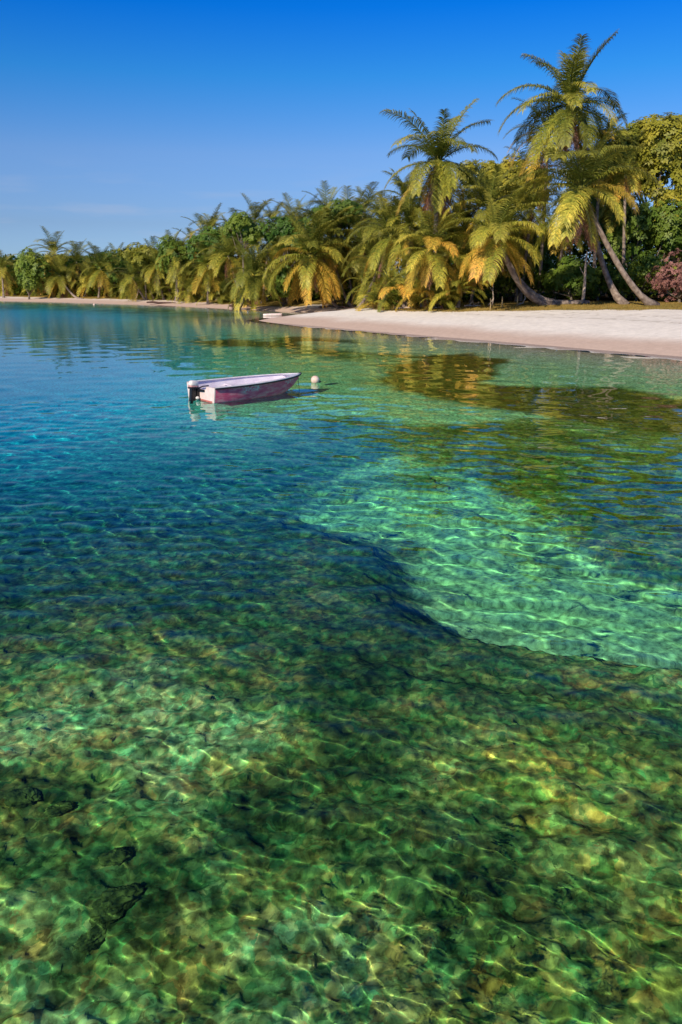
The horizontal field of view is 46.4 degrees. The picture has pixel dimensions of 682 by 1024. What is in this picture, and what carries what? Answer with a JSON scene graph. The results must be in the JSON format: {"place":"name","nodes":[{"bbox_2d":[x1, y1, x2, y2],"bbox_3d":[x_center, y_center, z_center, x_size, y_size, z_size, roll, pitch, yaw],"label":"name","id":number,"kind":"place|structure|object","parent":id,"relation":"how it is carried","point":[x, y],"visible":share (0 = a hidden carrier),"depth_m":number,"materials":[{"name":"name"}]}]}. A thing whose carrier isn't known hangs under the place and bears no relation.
{"place":"outdoors","nodes":[
{"label":"outdoors","id":0,"kind":"place"},
{"bbox_2d":[0,277,681,1023],"bbox_3d":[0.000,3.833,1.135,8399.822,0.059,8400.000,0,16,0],"label":"water","id":1,"kind":"structure","parent":0,"point":[346,689],"depth_m":8.30,"materials":[{"name":"liquid"}]},
{"bbox_2d":[187,372,301,402],"bbox_3d":[-3.252,-4.180,27.846,4.652,1.142,1.988,-13,21,-37],"label":"motor boat","id":2,"kind":"object","parent":1,"relation":"on","point":[226,389],"visible":0.96,"depth_m":27.22,"materials":[{"name":"paint"}]},
{"bbox_2d":[0,296,681,355],"bbox_3d":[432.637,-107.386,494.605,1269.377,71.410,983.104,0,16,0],"label":"beach","id":3,"kind":"structure","parent":0,"point":[656,331],"depth_m":57.80,"materials":[{"name":"sand"}]},
{"bbox_2d":[0,249,17,297],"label":"palm tree","id":4,"kind":"object","parent":3,"relation":"on","point":[3,261],"visible":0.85,"depth_m":142.86,"materials":[{"name":"green plant"}]},
{"bbox_2d":[14,246,51,299],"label":"leafy tree","id":5,"kind":"object","parent":3,"relation":"on","point":[31,271],"visible":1,"depth_m":132.89,"materials":[{"name":"green plant"}]},
{"bbox_2d":[40,249,83,298],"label":"palm tree","id":6,"kind":"object","parent":3,"relation":"on","point":[58,269],"visible":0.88,"depth_m":134.05,"materials":[{"name":"green plant"}]},
{"bbox_2d":[80,241,123,297],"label":"palm tree","id":7,"kind":"object","parent":3,"relation":"on","point":[100,275],"visible":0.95,"depth_m":129.41,"materials":[{"name":"green plant"}]},
{"bbox_2d":[107,251,152,301],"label":"palm tree","id":8,"kind":"object","parent":3,"relation":"on","point":[129,279],"visible":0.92,"depth_m":121.37,"materials":[{"name":"green plant"}]},
{"bbox_2d":[117,241,159,299],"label":"leafy tree","id":9,"kind":"object","parent":3,"relation":"on","point":[140,261],"visible":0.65,"depth_m":120.90,"materials":[{"name":"green plant"}]},
{"bbox_2d":[129,236,171,299],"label":"palm tree","id":10,"kind":"object","parent":3,"relation":"on","point":[157,275],"visible":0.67,"depth_m":119.71,"materials":[{"name":"green plant"}]},
{"bbox_2d":[155,235,191,301],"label":"leafy tree","id":11,"kind":"object","parent":3,"relation":"on","point":[164,245],"visible":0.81,"depth_m":115.56,"materials":[{"name":"green plant"}]},
{"bbox_2d":[155,236,198,300],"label":"palm tree","id":12,"kind":"object","parent":3,"relation":"on","point":[174,263],"visible":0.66,"depth_m":114.83,"materials":[{"name":"green plant"}]},
{"bbox_2d":[172,271,203,303],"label":"palm tree","id":13,"kind":"object","parent":3,"relation":"on","point":[188,293],"visible":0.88,"depth_m":114.29,"materials":[{"name":"green plant"}]},
{"bbox_2d":[179,243,234,304],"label":"palm tree","id":14,"kind":"object","parent":3,"relation":"on","point":[206,256],"visible":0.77,"depth_m":108.19,"materials":[{"name":"green plant"}]},
{"bbox_2d":[199,261,233,302],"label":"palm tree","id":15,"kind":"object","parent":3,"relation":"on","point":[219,285],"visible":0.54,"depth_m":109.92,"materials":[{"name":"green plant"}]},
{"bbox_2d":[220,211,267,306],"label":"leafy tree","id":16,"kind":"object","parent":3,"relation":"on","point":[240,224],"visible":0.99,"depth_m":99.70,"materials":[{"name":"green plant"}]},
{"bbox_2d":[219,237,287,310],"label":"palm tree","id":17,"kind":"object","parent":3,"relation":"on","point":[248,287],"visible":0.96,"depth_m":94.55,"materials":[{"name":"green plant"}]},
{"bbox_2d":[273,262,294,305],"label":"leafy bush","id":18,"kind":"object","parent":3,"relation":"on","point":[281,276],"visible":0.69,"depth_m":96.84,"materials":[{"name":"green plant"}]},
{"bbox_2d":[262,201,354,308],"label":"palm tree","id":19,"kind":"object","parent":3,"relation":"on","point":[309,268],"visible":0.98,"depth_m":88.37,"materials":[{"name":"green plant"}]},
{"bbox_2d":[293,199,362,306],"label":"palm tree","id":20,"kind":"object","parent":3,"relation":"on","point":[329,237],"visible":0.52,"depth_m":91.38,"materials":[{"name":"green plant"}]},
{"bbox_2d":[302,198,363,302],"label":"leafy tree","id":21,"kind":"object","parent":3,"relation":"on","point":[342,206],"visible":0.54,"depth_m":91.71,"materials":[{"name":"green plant"}]},
{"bbox_2d":[341,257,378,306],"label":"palm tree","id":22,"kind":"object","parent":3,"relation":"on","point":[363,263],"visible":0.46,"depth_m":84.41,"materials":[{"name":"green plant"}]},
{"bbox_2d":[353,282,391,310],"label":"young palm","id":23,"kind":"object","parent":3,"relation":"on","point":[374,296],"visible":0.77,"depth_m":74.06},
{"bbox_2d":[341,192,445,308],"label":"palm tree","id":24,"kind":"object","parent":3,"relation":"on","point":[387,213],"visible":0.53,"depth_m":75.17,"materials":[{"name":"green plant"}]},
{"bbox_2d":[364,262,425,311],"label":"young palm","id":25,"kind":"object","parent":3,"relation":"on","point":[399,283],"visible":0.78,"depth_m":71.63,"materials":[{"name":"plant"}]},
{"bbox_2d":[392,272,453,310],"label":"young palm","id":26,"kind":"object","parent":3,"relation":"on","point":[425,292],"visible":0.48,"depth_m":70.52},
{"bbox_2d":[419,280,462,310],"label":"young palm","id":27,"kind":"object","parent":3,"relation":"on","point":[443,297],"visible":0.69,"depth_m":69.70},
{"bbox_2d":[354,301,680,311],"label":"grass","id":28,"kind":"structure","parent":3,"relation":"on","point":[660,307],"depth_m":67.53,"materials":[{"name":"plant"}]},
{"bbox_2d":[0,280,681,309],"bbox_3d":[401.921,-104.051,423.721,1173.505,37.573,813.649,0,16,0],"label":"ground","id":29,"kind":"structure","parent":0,"point":[498,301],"depth_m":76.01,"materials":[{"name":"plant"}]},
{"bbox_2d":[0,262,19,295],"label":"palm tree","id":30,"kind":"object","parent":29,"relation":"on","point":[11,267],"visible":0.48,"depth_m":145.52,"materials":[{"name":"green plant"}]},
{"bbox_2d":[19,254,59,296],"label":"palm tree","id":31,"kind":"object","parent":29,"relation":"on","point":[45,277],"visible":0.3,"depth_m":136.18,"materials":[{"name":"green plant"}]},
{"bbox_2d":[26,226,84,281],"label":"palm tree","id":32,"kind":"object","parent":29,"relation":"on","point":[53,246],"visible":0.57,"depth_m":138.01,"materials":[{"name":"green plant"}]},
{"bbox_2d":[47,261,80,297],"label":"palm tree","id":33,"kind":"object","parent":29,"relation":"on","point":[68,294],"visible":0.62,"depth_m":135.81,"materials":[{"name":"green plant"}]},
{"bbox_2d":[56,239,93,295],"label":"palm tree","id":34,"kind":"object","parent":29,"relation":"on","point":[75,255],"visible":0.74,"depth_m":135.80,"materials":[{"name":"green plant"}]},
{"bbox_2d":[70,261,103,296],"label":"palm tree","id":35,"kind":"object","parent":29,"relation":"on","point":[81,282],"visible":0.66,"depth_m":134.60,"materials":[{"name":"green plant"}]},
{"bbox_2d":[91,271,122,297],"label":"palm tree","id":36,"kind":"object","parent":29,"relation":"on","point":[112,291],"visible":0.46,"depth_m":132.17,"materials":[{"name":"green plant"}]},
{"bbox_2d":[98,242,125,278],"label":"palm tree","id":37,"kind":"object","parent":29,"relation":"on","point":[116,254],"visible":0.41,"depth_m":131.57,"materials":[{"name":"green plant"}]},
{"bbox_2d":[94,252,130,296],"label":"leafy tree","id":38,"kind":"object","parent":29,"relation":"on","point":[113,279],"visible":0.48,"depth_m":131.10,"materials":[{"name":"green plant"}]},
{"bbox_2d":[107,276,127,298],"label":"palm tree","id":39,"kind":"object","parent":29,"relation":"on","point":[123,295],"visible":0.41,"depth_m":128.60,"materials":[{"name":"green plant"}]},
{"bbox_2d":[122,268,154,298],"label":"palm tree","id":40,"kind":"object","parent":29,"relation":"on","point":[138,280],"visible":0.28,"depth_m":124.28,"materials":[{"name":"green plant"}]},
{"bbox_2d":[126,274,166,300],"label":"young palm","id":41,"kind":"object","parent":29,"relation":"on","point":[138,296],"visible":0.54,"depth_m":123.83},
{"bbox_2d":[149,262,180,298],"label":"palm tree","id":42,"kind":"object","parent":29,"relation":"on","point":[168,285],"visible":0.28,"depth_m":122.40,"materials":[{"name":"green plant"}]},
{"bbox_2d":[155,277,187,300],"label":"young palm","id":43,"kind":"object","parent":29,"relation":"on","point":[170,287],"visible":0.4,"depth_m":120.40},
{"bbox_2d":[166,257,194,299],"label":"palm tree","id":44,"kind":"object","parent":29,"relation":"on","point":[181,289],"visible":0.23,"depth_m":118.16,"materials":[{"name":"green plant"}]},
{"bbox_2d":[177,259,206,299],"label":"palm tree","id":45,"kind":"object","parent":29,"relation":"on","point":[192,269],"visible":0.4,"depth_m":115.27,"materials":[{"name":"green plant"}]},
{"bbox_2d":[181,213,217,299],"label":"palm tree","id":46,"kind":"object","parent":29,"relation":"on","point":[200,220],"visible":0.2,"depth_m":114.25,"materials":[{"name":"green plant"}]},
{"bbox_2d":[189,202,223,236],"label":"palm tree","id":47,"kind":"object","parent":29,"relation":"on","point":[216,217],"visible":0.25,"depth_m":117.67,"materials":[{"name":"green plant"}]},
{"bbox_2d":[185,225,236,282],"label":"leafy tree","id":48,"kind":"object","parent":29,"relation":"on","point":[200,238],"visible":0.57,"depth_m":111.03,"materials":[{"name":"green plant"}]},
{"bbox_2d":[196,278,230,304],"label":"young palm","id":49,"kind":"object","parent":29,"relation":"on","point":[216,296],"visible":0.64,"depth_m":110.07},
{"bbox_2d":[196,227,254,292],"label":"palm tree","id":50,"kind":"object","parent":29,"relation":"on","point":[230,245],"visible":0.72,"depth_m":105.17,"materials":[{"name":"green plant"}]},
{"bbox_2d":[211,206,257,270],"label":"palm tree","id":51,"kind":"object","parent":29,"relation":"on","point":[231,209],"visible":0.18,"depth_m":110.47,"materials":[{"name":"green plant"}]},
{"bbox_2d":[213,231,262,300],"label":"palm tree","id":52,"kind":"object","parent":29,"relation":"on","point":[238,259],"visible":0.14,"depth_m":109.97,"materials":[{"name":"green plant"}]},
{"bbox_2d":[227,193,273,252],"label":"palm tree","id":53,"kind":"object","parent":29,"relation":"on","point":[255,211],"visible":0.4,"depth_m":112.27,"materials":[{"name":"green plant"}]},
{"bbox_2d":[241,213,280,302],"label":"palm tree","id":54,"kind":"object","parent":29,"relation":"on","point":[262,239],"visible":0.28,"depth_m":101.59,"materials":[{"name":"green plant"}]},
{"bbox_2d":[252,200,283,232],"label":"palm tree","id":55,"kind":"object","parent":29,"relation":"on","point":[268,213],"visible":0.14,"depth_m":111.08,"materials":[{"name":"green plant"}]},
{"bbox_2d":[255,255,282,302],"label":"palm tree","id":56,"kind":"object","parent":29,"relation":"on","point":[271,257],"visible":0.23,"depth_m":99.70,"materials":[{"name":"green plant"}]},
{"bbox_2d":[258,235,302,303],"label":"palm tree","id":57,"kind":"object","parent":29,"relation":"on","point":[275,252],"visible":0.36,"depth_m":98.38,"materials":[{"name":"green plant"}]},
{"bbox_2d":[269,192,309,293],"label":"palm tree","id":58,"kind":"object","parent":29,"relation":"on","point":[287,202],"visible":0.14,"depth_m":107.89,"materials":[{"name":"green plant"}]},
{"bbox_2d":[260,215,324,303],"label":"leafy tree","id":59,"kind":"object","parent":29,"relation":"on","point":[284,227],"visible":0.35,"depth_m":97.05,"materials":[{"name":"green plant"}]},
{"bbox_2d":[280,194,324,255],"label":"palm tree","id":60,"kind":"object","parent":29,"relation":"on","point":[303,215],"visible":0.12,"depth_m":104.50,"materials":[{"name":"green plant"}]},
{"bbox_2d":[302,180,341,235],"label":"palm tree","id":61,"kind":"object","parent":29,"relation":"on","point":[331,198],"visible":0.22,"depth_m":102.25,"materials":[{"name":"green plant"}]},
{"bbox_2d":[0,210,677,296],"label":"wood","id":62,"kind":"object","parent":29,"relation":"on","point":[574,250],"visible":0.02,"depth_m":89.54,"materials":[{"name":"green plant"}]},
{"bbox_2d":[307,185,372,301],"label":"palm tree","id":63,"kind":"object","parent":29,"relation":"on","point":[345,188],"visible":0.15,"depth_m":94.17,"materials":[{"name":"green plant"}]},
{"bbox_2d":[0,255,681,306],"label":"undergrowth","id":64,"kind":"object","parent":29,"relation":"on","point":[502,281],"visible":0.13,"depth_m":78.91,"materials":[{"name":"green plant"}]},
{"bbox_2d":[325,225,367,303],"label":"palm tree","id":65,"kind":"object","parent":29,"relation":"on","point":[345,236],"visible":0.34,"depth_m":94.63,"materials":[{"name":"green plant"}]},
{"bbox_2d":[337,212,383,300],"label":"palm tree","id":66,"kind":"object","parent":29,"relation":"on","point":[360,232],"visible":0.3,"depth_m":91.20,"materials":[{"name":"green plant"}]},
{"bbox_2d":[350,181,378,261],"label":"palm tree","id":67,"kind":"object","parent":29,"relation":"on","point":[366,213],"visible":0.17,"depth_m":98.11,"materials":[{"name":"green plant"}]},
{"bbox_2d":[347,185,391,305],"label":"palm tree","id":68,"kind":"object","parent":29,"relation":"on","point":[368,233],"visible":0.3,"depth_m":85.94,"materials":[{"name":"green plant"}]},
{"bbox_2d":[341,233,400,290],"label":"palm tree","id":69,"kind":"object","parent":29,"relation":"on","point":[367,252],"visible":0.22,"depth_m":85.29,"materials":[{"name":"green plant"}]},
{"bbox_2d":[352,249,412,306],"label":"palm tree","id":70,"kind":"object","parent":29,"relation":"on","point":[381,281],"visible":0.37,"depth_m":78.37,"materials":[{"name":"green plant"}]},
{"bbox_2d":[380,188,441,306],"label":"palm tree","id":71,"kind":"object","parent":29,"relation":"on","point":[406,211],"visible":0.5,"depth_m":72.91,"materials":[{"name":"green plant"}]},
{"bbox_2d":[370,162,455,304],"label":"palm tree","id":72,"kind":"object","parent":29,"relation":"on","point":[397,181],"visible":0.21,"depth_m":77.81,"materials":[{"name":"green plant"}]},
{"bbox_2d":[386,241,439,307],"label":"palm tree","id":73,"kind":"object","parent":29,"relation":"on","point":[415,292],"visible":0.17,"depth_m":72.74,"materials":[{"name":"green plant"}]},
{"bbox_2d":[377,207,474,302],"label":"palm tree","id":74,"kind":"object","parent":29,"relation":"on","point":[429,240],"visible":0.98,"depth_m":66.89,"materials":[{"name":"yellow plant"}]},
{"bbox_2d":[380,98,498,306],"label":"palm tree","id":75,"kind":"object","parent":29,"relation":"on","point":[441,183],"visible":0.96,"depth_m":67.62,"materials":[{"name":"green plant"}]},
{"bbox_2d":[412,198,473,303],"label":"palm tree","id":76,"kind":"object","parent":29,"relation":"on","point":[446,232],"visible":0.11,"depth_m":75.18,"materials":[{"name":"green plant"}]},
{"bbox_2d":[427,262,487,311],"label":"young palm","id":77,"kind":"object","parent":29,"relation":"on","point":[454,291],"visible":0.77,"depth_m":68.30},
{"bbox_2d":[439,182,485,304],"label":"palm tree","id":78,"kind":"object","parent":29,"relation":"on","point":[470,214],"visible":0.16,"depth_m":71.80,"materials":[{"name":"green plant"}]},
{"bbox_2d":[437,236,498,307],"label":"palm tree","id":79,"kind":"object","parent":29,"relation":"on","point":[467,250],"visible":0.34,"depth_m":69.17,"materials":[{"name":"green plant"}]},
{"bbox_2d":[447,165,503,301],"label":"palm tree","id":80,"kind":"object","parent":29,"relation":"on","point":[471,195],"visible":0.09,"depth_m":78.51,"materials":[{"name":"green plant"}]},
{"bbox_2d":[457,159,497,299],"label":"leafy tree","id":81,"kind":"object","parent":29,"relation":"on","point":[470,165],"visible":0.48,"depth_m":84.17,"materials":[{"name":"green plant"}]},
{"bbox_2d":[450,221,509,303],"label":"palm tree","id":82,"kind":"object","parent":29,"relation":"on","point":[472,294],"visible":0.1,"depth_m":74.01,"materials":[{"name":"green plant"}]},
{"bbox_2d":[437,186,556,305],"bbox_3d":[13.767,-21.380,65.406,11.983,9.760,9.304,0,16,0],"label":"palm tree","id":83,"kind":"object","parent":29,"relation":"on","point":[500,226],"visible":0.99,"depth_m":64.14,"materials":[{"name":"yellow plant"}]},
{"bbox_2d":[441,159,589,303],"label":"palm tree","id":84,"kind":"object","parent":29,"relation":"on","point":[490,187],"visible":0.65,"depth_m":68.16,"materials":[{"name":"green plant"}]},
{"bbox_2d":[484,173,547,299],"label":"palm tree","id":85,"kind":"object","parent":29,"relation":"on","point":[510,298],"visible":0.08,"depth_m":77.87,"materials":[{"name":"green plant"}]},
{"bbox_2d":[483,151,549,299],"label":"leafy tree","id":86,"kind":"object","parent":29,"relation":"on","point":[511,174],"visible":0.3,"depth_m":82.16,"materials":[{"name":"green plant"}]},
{"bbox_2d":[498,222,558,299],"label":"leafy tree","id":87,"kind":"object","parent":29,"relation":"on","point":[549,262],"visible":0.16,"depth_m":79.41,"materials":[{"name":"green plant"}]},
{"bbox_2d":[500,207,558,300],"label":"palm tree","id":88,"kind":"object","parent":29,"relation":"on","point":[521,250],"visible":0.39,"depth_m":75.60,"materials":[{"name":"green plant"}]},
{"bbox_2d":[500,177,562,300],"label":"palm tree","id":89,"kind":"object","parent":29,"relation":"on","point":[534,195],"visible":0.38,"depth_m":73.92,"materials":[{"name":"green plant"}]},
{"bbox_2d":[502,139,564,292],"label":"palm tree","id":90,"kind":"object","parent":29,"relation":"on","point":[532,186],"visible":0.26,"depth_m":77.76,"materials":[{"name":"green plant"}]},
{"bbox_2d":[504,84,596,294],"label":"palm tree","id":91,"kind":"object","parent":29,"relation":"on","point":[525,164],"visible":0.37,"depth_m":73.32,"materials":[{"name":"green plant"}]},
{"bbox_2d":[495,32,629,304],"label":"palm tree","id":92,"kind":"object","parent":29,"relation":"on","point":[571,86],"visible":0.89,"depth_m":67.92,"materials":[{"name":"green plant"}]},
{"bbox_2d":[533,188,599,298],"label":"palm tree","id":93,"kind":"object","parent":29,"relation":"on","point":[561,253],"visible":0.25,"depth_m":75.97,"materials":[{"name":"green plant"}]},
{"bbox_2d":[542,255,599,299],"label":"leafy bush","id":94,"kind":"object","parent":29,"relation":"on","point":[567,273],"visible":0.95,"depth_m":74.16,"materials":[{"name":"green plant"}]},
{"bbox_2d":[580,251,594,299],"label":"bare sapling","id":95,"kind":"object","parent":29,"relation":"on","point":[584,283],"visible":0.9,"depth_m":69.85,"materials":[{"name":"grey wood"}]},
{"bbox_2d":[517,122,661,304],"bbox_3d":[18.839,-23.338,63.644,11.306,14.297,11.738,15,22,41],"label":"palm tree","id":96,"kind":"object","parent":29,"relation":"on","point":[575,202],"visible":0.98,"depth_m":62.36,"materials":[{"name":"green plant"}]},
{"bbox_2d":[552,168,638,269],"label":"leafy tree","id":97,"kind":"object","parent":29,"relation":"on","point":[593,201],"visible":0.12,"depth_m":81.07,"materials":[{"name":"green plant"}]},
{"bbox_2d":[585,265,620,299],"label":"leafy bush","id":98,"kind":"object","parent":29,"relation":"on","point":[599,289],"visible":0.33,"depth_m":75.61,"materials":[{"name":"green plant"}]},
{"bbox_2d":[564,106,648,298],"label":"palm tree","id":99,"kind":"object","parent":29,"relation":"on","point":[603,130],"visible":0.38,"depth_m":74.60,"materials":[{"name":"green plant"}]},
{"bbox_2d":[594,174,644,297],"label":"palm tree","id":100,"kind":"object","parent":29,"relation":"on","point":[606,220],"visible":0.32,"depth_m":77.76,"materials":[{"name":"green plant"}]},
{"bbox_2d":[597,144,656,299],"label":"palm tree","id":101,"kind":"object","parent":29,"relation":"on","point":[626,182],"visible":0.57,"depth_m":73.14,"materials":[{"name":"green plant"}]},
{"bbox_2d":[587,195,681,297],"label":"leafy tree","id":102,"kind":"object","parent":29,"relation":"on","point":[666,235],"visible":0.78,"depth_m":76.77,"materials":[{"name":"green plant"}]},
{"bbox_2d":[599,112,681,292],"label":"leafy tree","id":103,"kind":"object","parent":29,"relation":"on","point":[663,145],"visible":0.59,"depth_m":77.16,"materials":[{"name":"green plant"}]},
{"bbox_2d":[611,248,669,300],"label":"leafy bush","id":104,"kind":"object","parent":29,"relation":"on","point":[644,262],"visible":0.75,"depth_m":73.23,"materials":[{"name":"green plant"}]},
{"bbox_2d":[645,249,681,301],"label":"dead bush","id":105,"kind":"object","parent":29,"relation":"on","point":[666,281],"visible":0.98,"depth_m":68.74,"materials":[{"name":"pink plant"}]},
{"bbox_2d":[647,184,681,270],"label":"leafy tree","id":106,"kind":"object","parent":29,"relation":"on","point":[672,193],"visible":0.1,"depth_m":78.74,"materials":[{"name":"green plant"}]},
{"bbox_2d":[0,0,681,276],"label":"sky","id":107,"kind":"structure","parent":0,"point":[121,121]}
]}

